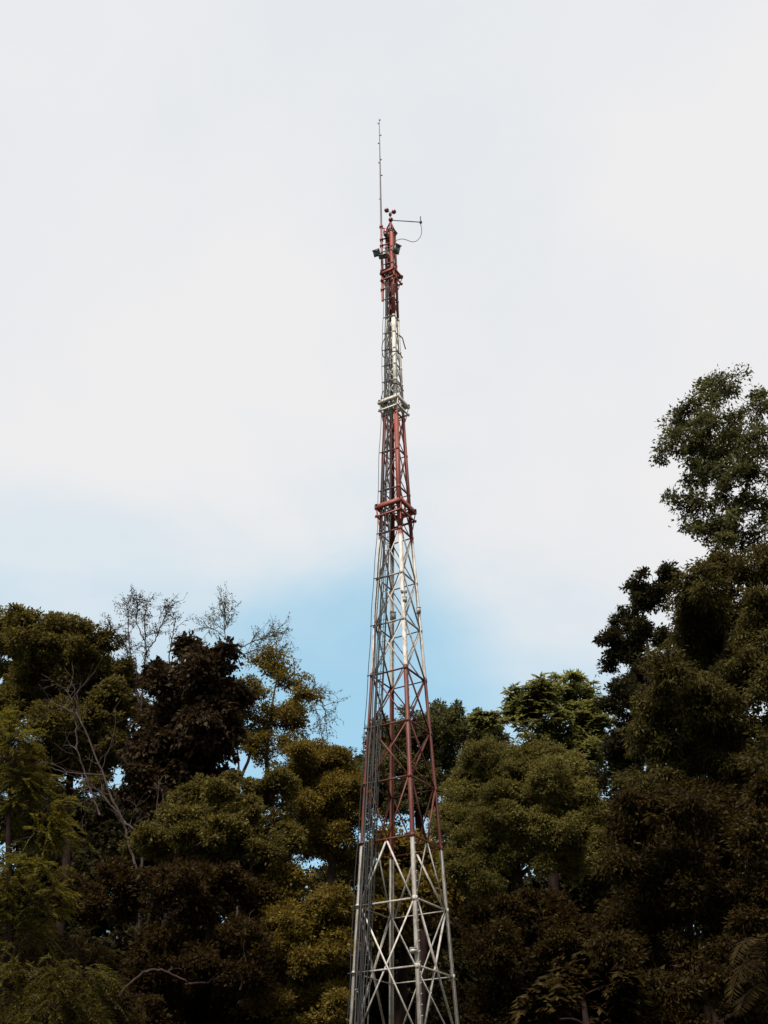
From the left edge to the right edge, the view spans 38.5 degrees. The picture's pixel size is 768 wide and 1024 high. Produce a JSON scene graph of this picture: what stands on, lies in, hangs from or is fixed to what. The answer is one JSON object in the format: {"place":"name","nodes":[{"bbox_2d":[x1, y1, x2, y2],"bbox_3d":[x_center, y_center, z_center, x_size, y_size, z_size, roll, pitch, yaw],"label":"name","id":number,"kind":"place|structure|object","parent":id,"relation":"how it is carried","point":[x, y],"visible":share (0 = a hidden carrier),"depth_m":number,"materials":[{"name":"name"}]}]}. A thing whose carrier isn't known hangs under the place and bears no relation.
{"place":"outdoors","nodes":[
{"label":"outdoors","id":0,"kind":"place"},
{"bbox_2d":[0,0,767,991],"label":"sky","id":1,"kind":"structure","parent":0,"point":[192,360],"materials":[{"name":"white"}]},
{"bbox_3d":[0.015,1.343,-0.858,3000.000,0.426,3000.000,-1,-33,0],"label":"ground","id":2,"kind":"structure","parent":0,"visible":0},
{"bbox_2d":[0,704,100,1022],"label":"feathery tree","id":3,"kind":"object","parent":2,"relation":"on","point":[51,831],"visible":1,"depth_m":29.90,"materials":[{"name":"green plant"}]},
{"bbox_2d":[0,952,135,1023],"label":"drooping shrub","id":4,"kind":"object","parent":2,"relation":"on","point":[51,991],"visible":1,"depth_m":23.56,"materials":[{"name":"green plant"}]},
{"bbox_2d":[0,602,151,1016],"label":"broad crowned tree","id":5,"kind":"object","parent":2,"relation":"on","point":[35,646],"visible":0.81,"depth_m":52.26,"materials":[{"name":"green plant"}]},
{"bbox_2d":[0,904,164,1023],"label":"fern leaved shrub","id":6,"kind":"object","parent":2,"relation":"on","point":[100,955],"visible":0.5,"depth_m":31.09,"materials":[{"name":"green plant"}]},
{"bbox_2d":[0,779,189,1021],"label":"forest tree","id":7,"kind":"object","parent":2,"relation":"on","point":[104,831],"visible":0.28,"depth_m":61.63,"materials":[{"name":"green plant"}]},
{"bbox_2d":[30,659,194,968],"bbox_3d":[-10.634,15.146,40.302,7.147,21.489,3.099,-1,-33,0],"label":"dead tree","id":8,"kind":"object","parent":2,"relation":"on","point":[116,809],"visible":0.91,"depth_m":43.28,"materials":[{"name":"grey plant"}]},
{"bbox_2d":[98,585,195,942],"bbox_3d":[-11.593,15.672,48.070,4.419,28.989,3.054,-1,-33,0],"label":"sparse tree","id":9,"kind":"object","parent":2,"relation":"on","point":[137,610],"visible":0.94,"depth_m":54.35,"materials":[{"name":"grey plant"}]},
{"bbox_2d":[39,854,282,1023],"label":"shady tree","id":10,"kind":"object","parent":2,"relation":"on","point":[191,895],"visible":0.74,"depth_m":35.75,"materials":[{"name":"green plant"}]},
{"bbox_2d":[114,629,258,924],"bbox_3d":[-8.491,15.476,43.540,6.190,24.461,7.104,-1,-33,0],"label":"leaved tree","id":11,"kind":"object","parent":2,"relation":"on","point":[189,721],"visible":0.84,"depth_m":45.99,"materials":[{"name":"brown plant"}]},
{"bbox_2d":[115,909,262,1008],"bbox_3d":[-6.229,16.996,32.696,5.032,10.097,0.778,-1,-33,0],"label":"bare shrub","id":12,"kind":"object","parent":2,"relation":"on","point":[139,976],"visible":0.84,"depth_m":34.10,"materials":[{"name":"brown plant"}]},
{"bbox_2d":[117,762,308,943],"bbox_3d":[-6.420,16.585,38.066,7.536,16.652,4.955,-1,-33,0],"label":"bushy tree","id":13,"kind":"object","parent":2,"relation":"on","point":[221,818],"visible":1,"depth_m":40.18,"materials":[{"name":"green plant"}]},
{"bbox_2d":[97,836,356,1023],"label":"forest tree","id":14,"kind":"object","parent":2,"relation":"on","point":[258,868],"visible":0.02,"depth_m":62.28,"materials":[{"name":"green plant"}]},
{"bbox_2d":[188,581,349,914],"bbox_3d":[-6.117,17.372,53.189,8.877,31.530,4.023,-1,-33,0],"label":"wispy tree","id":15,"kind":"object","parent":2,"relation":"on","point":[265,637],"visible":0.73,"depth_m":59.66,"materials":[{"name":"grey plant"}]},
{"bbox_2d":[234,643,325,965],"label":"open crowned tree","id":16,"kind":"object","parent":2,"relation":"on","point":[290,713],"visible":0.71,"depth_m":55.21,"materials":[{"name":"green plant"}]},
{"bbox_2d":[219,855,360,1023],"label":"golden tree","id":17,"kind":"object","parent":2,"relation":"on","point":[309,945],"visible":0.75,"depth_m":36.81,"materials":[{"name":"green plant"}]},
{"bbox_2d":[269,736,383,1022],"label":"yellowing tree","id":18,"kind":"object","parent":2,"relation":"on","point":[329,797],"visible":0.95,"depth_m":47.01,"materials":[{"name":"green plant"}]},
{"bbox_2d":[302,844,464,1023],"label":"forest tree","id":19,"kind":"object","parent":2,"relation":"on","point":[383,988],"visible":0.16,"depth_m":59.99,"materials":[{"name":"green plant"}]},
{"bbox_2d":[347,222,458,1023],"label":"lattice tower","id":20,"kind":"structure","parent":2,"relation":"on","point":[392,275],"depth_m":38.55,"materials":[{"name":"metal"}]},
{"bbox_2d":[372,248,384,257],"bbox_3d":[-0.247,-12.014,50.899,0.473,0.544,0.590,-15,-35,21],"label":"floodlight","id":21,"kind":"object","parent":20,"relation":"attached to","point":[376,252],"visible":0.94,"depth_m":50.74,"materials":[{"name":"black metal"}]},
{"bbox_2d":[378,253,387,259],"bbox_3d":[-0.022,-11.742,50.583,0.452,0.360,0.569,-6,-33,8],"label":"floodlight","id":22,"kind":"object","parent":20,"relation":"attached to","point":[383,256],"visible":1,"depth_m":50.41,"materials":[{"name":"black metal"}]},
{"bbox_2d":[377,119,390,301],"bbox_3d":[0.047,-14.813,52.861,0.648,12.595,0.181,-5,-33,6],"label":"whip antenna","id":23,"kind":"object","parent":20,"relation":"attached to","point":[381,227],"visible":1,"depth_m":51.87,"materials":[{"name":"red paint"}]},
{"bbox_2d":[383,229,387,237],"bbox_3d":[0.098,-12.982,51.519,0.242,0.512,0.412,-9,-33,13],"label":"obstruction light","id":24,"kind":"object","parent":20,"relation":"attached to","point":[385,232],"visible":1,"depth_m":51.38,"materials":[{"name":"red glass"}]},
{"bbox_2d":[384,208,395,235],"bbox_3d":[0.269,-13.825,52.200,0.495,1.819,0.641,-12,-34,17],"label":"cup anemometer","id":25,"kind":"object","parent":20,"relation":"attached to","point":[393,211],"visible":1,"depth_m":52.51,"materials":[{"name":"red plastic"}]},
{"bbox_2d":[391,243,400,254],"bbox_3d":[0.564,-12.162,50.756,0.352,0.628,0.497,20,-38,-29],"label":"floodlight","id":26,"kind":"object","parent":20,"relation":"attached to","point":[396,249],"visible":1,"depth_m":50.65,"materials":[{"name":"black metal"}]},
{"bbox_2d":[393,216,421,241],"bbox_3d":[1.036,-13.315,51.880,1.549,1.718,0.146,-2,-33,2],"label":"side arm antenna","id":27,"kind":"object","parent":20,"relation":"attached to","point":[420,222],"visible":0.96,"depth_m":52.09,"materials":[{"name":"metal"}]},
{"bbox_2d":[349,824,467,1023],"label":"forest tree","id":28,"kind":"object","parent":2,"relation":"on","point":[456,900],"visible":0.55,"depth_m":46.99,"materials":[{"name":"green plant"}]},
{"bbox_2d":[350,697,512,1023],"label":"round dark tree","id":29,"kind":"object","parent":2,"relation":"on","point":[449,726],"visible":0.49,"depth_m":61.85,"materials":[{"name":"green plant"}]},
{"bbox_2d":[388,860,604,1023],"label":"forest tree","id":30,"kind":"object","parent":2,"relation":"on","point":[538,881],"visible":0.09,"depth_m":58.12,"materials":[{"name":"green plant"}]},
{"bbox_2d":[429,883,613,1023],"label":"shady thicket","id":31,"kind":"object","parent":2,"relation":"on","point":[537,932],"visible":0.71,"depth_m":38.20,"materials":[{"name":"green plant"}]},
{"bbox_2d":[425,729,619,903],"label":"rounded tree","id":32,"kind":"object","parent":2,"relation":"on","point":[533,803],"visible":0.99,"depth_m":44.65,"materials":[{"name":"green plant"}]},
{"bbox_2d":[466,668,614,966],"bbox_3d":[8.550,19.117,51.142,8.346,26.160,4.618,8,-34,-14],"label":"palmate tree","id":33,"kind":"object","parent":2,"relation":"on","point":[531,705],"visible":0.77,"depth_m":56.22,"materials":[{"name":"green plant"}]},
{"bbox_2d":[509,951,651,1023],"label":"leaf shrub","id":34,"kind":"object","parent":2,"relation":"on","point":[582,990],"visible":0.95,"depth_m":25.04,"materials":[{"name":"green plant"}]},
{"bbox_2d":[584,559,683,1011],"bbox_3d":[11.161,13.872,43.295,5.306,26.510,4.007,11,-34,-18],"label":"slender tree","id":35,"kind":"object","parent":2,"relation":"on","point":[636,628],"visible":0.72,"depth_m":48.57,"materials":[{"name":"green plant"}]},
{"bbox_2d":[575,633,765,1017],"bbox_3d":[15.823,20.395,58.608,16.215,31.900,10.392,-1,-33,0],"label":"forest tree","id":36,"kind":"object","parent":2,"relation":"on","point":[705,933],"visible":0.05,"depth_m":57.51,"materials":[{"name":"green plant"}]},
{"bbox_2d":[580,768,767,1023],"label":"shaded leafy tree","id":37,"kind":"object","parent":2,"relation":"on","point":[713,836],"visible":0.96,"depth_m":27.47,"materials":[{"name":"green plant"}]},
{"bbox_2d":[609,539,767,959],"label":"feathery tree","id":38,"kind":"object","parent":2,"relation":"on","point":[724,670],"visible":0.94,"depth_m":33.20,"materials":[{"name":"green plant"}]},
{"bbox_2d":[648,362,767,563],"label":"airy tall tree","id":39,"kind":"object","parent":2,"relation":"on","point":[711,465],"visible":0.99,"depth_m":43.33,"materials":[{"name":"green plant"}]},
{"bbox_2d":[724,933,767,1017],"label":"palm clump","id":40,"kind":"object","parent":2,"relation":"on","point":[748,966],"visible":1,"depth_m":19.99,"materials":[{"name":"green plant"}]}
]}

